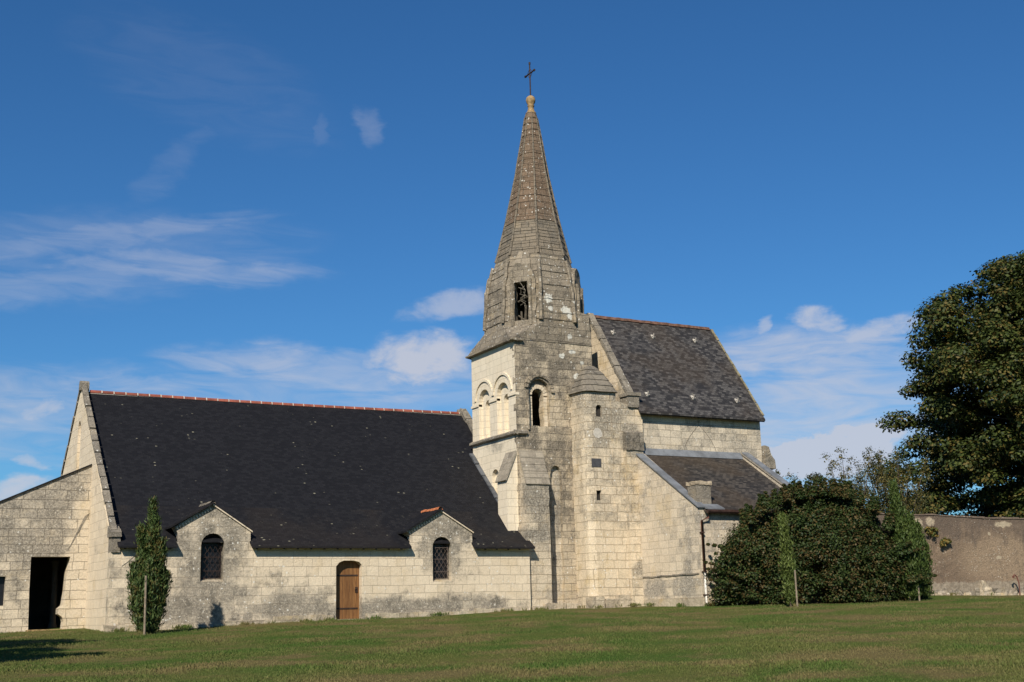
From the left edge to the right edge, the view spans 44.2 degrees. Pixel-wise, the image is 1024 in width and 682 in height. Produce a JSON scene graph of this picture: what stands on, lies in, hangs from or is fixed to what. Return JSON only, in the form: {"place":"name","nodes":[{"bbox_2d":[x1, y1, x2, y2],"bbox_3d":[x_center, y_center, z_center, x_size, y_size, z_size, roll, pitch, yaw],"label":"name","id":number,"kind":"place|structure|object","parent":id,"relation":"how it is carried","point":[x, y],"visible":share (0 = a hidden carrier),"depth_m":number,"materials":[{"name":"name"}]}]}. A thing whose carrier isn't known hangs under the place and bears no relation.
{"place":"outdoors","nodes":[
{"label":"outdoors","id":0,"kind":"place"},
{"bbox_2d":[0,595,1023,681],"bbox_3d":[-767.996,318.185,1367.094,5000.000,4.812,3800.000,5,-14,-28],"label":"ground","id":1,"kind":"structure","parent":0,"point":[860,630],"depth_m":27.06,"materials":[{"name":"green plant"}]},
{"bbox_2d":[143,576,146,633],"bbox_3d":[-11.165,8.158,38.353,0.086,2.001,0.072,5,-14,-28],"label":"plant stake","id":2,"kind":"object","parent":1,"relation":"on","point":[145,603],"visible":0.78,"depth_m":38.36,"materials":[{"name":"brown wood"}]},
{"bbox_2d":[122,495,173,633],"bbox_3d":[-11.217,6.963,39.160,1.521,4.369,1.396,5,-14,-28],"label":"cypress","id":3,"kind":"object","parent":1,"relation":"on","point":[151,559],"visible":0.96,"depth_m":38.95,"materials":[{"name":"green plant"}]},
{"bbox_2d":[0,62,788,632],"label":"church","id":4,"kind":"structure","parent":1,"relation":"on","point":[582,458],"depth_m":50.09,"materials":[{"name":"stone"}]},
{"bbox_2d":[0,577,4,605],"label":"window","id":5,"kind":"structure","parent":4,"relation":"in","point":[2,579],"depth_m":43.98,"materials":[{"name":"black glass"}]},
{"bbox_2d":[200,534,223,581],"bbox_3d":[-10.422,7.502,43.629,0.900,1.730,0.370,5,-14,-28],"label":"window","id":6,"kind":"structure","parent":4,"relation":"in","point":[210,569],"depth_m":43.71,"materials":[{"name":"black glass"}]},
{"bbox_2d":[335,561,363,619],"bbox_3d":[-5.951,9.251,45.651,1.129,2.593,0.394,5,-14,-28],"label":"door","id":7,"kind":"structure","parent":4,"relation":"in","point":[347,572],"depth_m":45.83,"materials":[{"name":"brown wood"}]},
{"bbox_2d":[433,539,450,581],"bbox_3d":[-2.738,8.276,47.766,0.860,1.750,0.370,5,-14,-28],"label":"window","id":8,"kind":"structure","parent":4,"relation":"in","point":[440,550],"depth_m":47.86,"materials":[{"name":"black glass"}]},
{"bbox_2d":[109,592,993,633],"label":"wall foot grass","id":9,"kind":"structure","parent":1,"relation":"on","point":[189,626],"depth_m":46.72,"materials":[{"name":"green plant"}]},
{"bbox_2d":[708,601,735,605],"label":"weeds","id":10,"kind":"object","parent":1,"relation":"on","point":[710,604],"visible":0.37,"depth_m":47.37,"materials":[{"name":"green plant"}]},
{"bbox_2d":[775,468,799,483],"bbox_3d":[13.321,8.646,57.008,2.627,5.843,2.498,5,-14,-28],"label":"young tree","id":11,"kind":"object","parent":1,"relation":"on","point":[793,479],"visible":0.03,"depth_m":57.60,"materials":[{"name":"green plant"}]},
{"bbox_2d":[777,511,799,605],"bbox_3d":[9.692,7.679,44.348,0.697,3.431,0.734,-7,-13,24],"label":"cypress","id":12,"kind":"object","parent":1,"relation":"on","point":[787,565],"visible":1,"depth_m":44.23,"materials":[{"name":"green plant"}]},
{"bbox_2d":[794,570,797,606],"bbox_3d":[9.907,8.744,43.910,0.064,1.502,0.065,5,-14,-28],"label":"plant stake","id":13,"kind":"object","parent":1,"relation":"on","point":[796,588],"visible":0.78,"depth_m":43.92,"materials":[{"name":"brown wood"}]},
{"bbox_2d":[702,472,937,604],"bbox_3d":[11.260,7.404,47.314,8.375,5.052,4.407,0,-12,-5],"label":"shrub","id":14,"kind":"object","parent":1,"relation":"on","point":[844,548],"visible":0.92,"depth_m":46.08,"materials":[{"name":"green plant"}]},
{"bbox_2d":[819,446,887,503],"bbox_3d":[15.634,8.188,57.697,2.997,6.915,3.159,5,-14,-28],"label":"young tree","id":15,"kind":"object","parent":1,"relation":"on","point":[854,485],"visible":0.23,"depth_m":58.38,"materials":[{"name":"green plant"}]},
{"bbox_2d":[847,446,939,513],"bbox_3d":[18.191,8.364,58.901,4.644,6.965,4.481,5,-14,-28],"label":"young tree","id":16,"kind":"object","parent":1,"relation":"on","point":[917,498],"visible":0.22,"depth_m":59.09,"materials":[{"name":"green plant"}]},
{"bbox_2d":[887,478,928,600],"bbox_3d":[14.596,7.336,46.524,1.285,4.619,1.303,5,-14,-28],"label":"cypress","id":17,"kind":"object","parent":1,"relation":"on","point":[904,530],"visible":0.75,"depth_m":46.40,"materials":[{"name":"green plant"}]},
{"bbox_2d":[914,519,935,599],"bbox_3d":[15.274,8.235,47.401,1.219,3.120,1.065,5,-14,-28],"label":"cypress","id":18,"kind":"object","parent":1,"relation":"on","point":[921,538],"visible":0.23,"depth_m":47.26,"materials":[{"name":"green plant"}]},
{"bbox_2d":[867,250,1023,517],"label":"linden tree","id":19,"kind":"object","parent":1,"relation":"on","point":[967,355],"visible":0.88,"depth_m":66.28,"materials":[{"name":"green plant"}]},
{"bbox_2d":[876,513,1023,594],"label":"boundary wall","id":20,"kind":"structure","parent":1,"relation":"on","point":[976,552],"depth_m":55.72,"materials":[{"name":"beige stone"}]},
{"bbox_2d":[925,526,939,537],"bbox_3d":[18.432,8.368,55.148,0.947,0.545,0.507,5,-14,-28],"label":"wild plant","id":21,"kind":"object","parent":20,"relation":"attached to","point":[932,530],"visible":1,"depth_m":55.09,"materials":[{"name":"green plant"}]},
{"bbox_2d":[939,537,951,546],"bbox_3d":[18.942,8.808,55.216,0.651,0.459,0.488,5,-14,-28],"label":"wild plant","id":22,"kind":"object","parent":20,"relation":"attached to","point":[945,541],"visible":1,"depth_m":55.17,"materials":[{"name":"green plant"}]},
{"bbox_2d":[980,581,993,594],"bbox_3d":[20.896,10.922,55.360,0.818,0.775,0.356,3,-13,-18],"label":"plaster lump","id":23,"kind":"object","parent":1,"relation":"on","point":[985,589],"visible":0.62,"depth_m":55.27,"materials":[{"name":"paint"}]},
{"bbox_2d":[1012,574,1020,594],"bbox_3d":[22.216,10.771,55.482,0.349,1.010,0.087,5,-14,-28],"label":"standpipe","id":24,"kind":"object","parent":1,"relation":"on","point":[1014,575],"visible":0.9,"depth_m":55.51,"materials":[{"name":"grey metal"}]},
{"bbox_2d":[0,0,1023,514],"label":"sky","id":25,"kind":"structure","parent":0,"point":[285,201],"materials":[{"name":"blue"}]}
]}

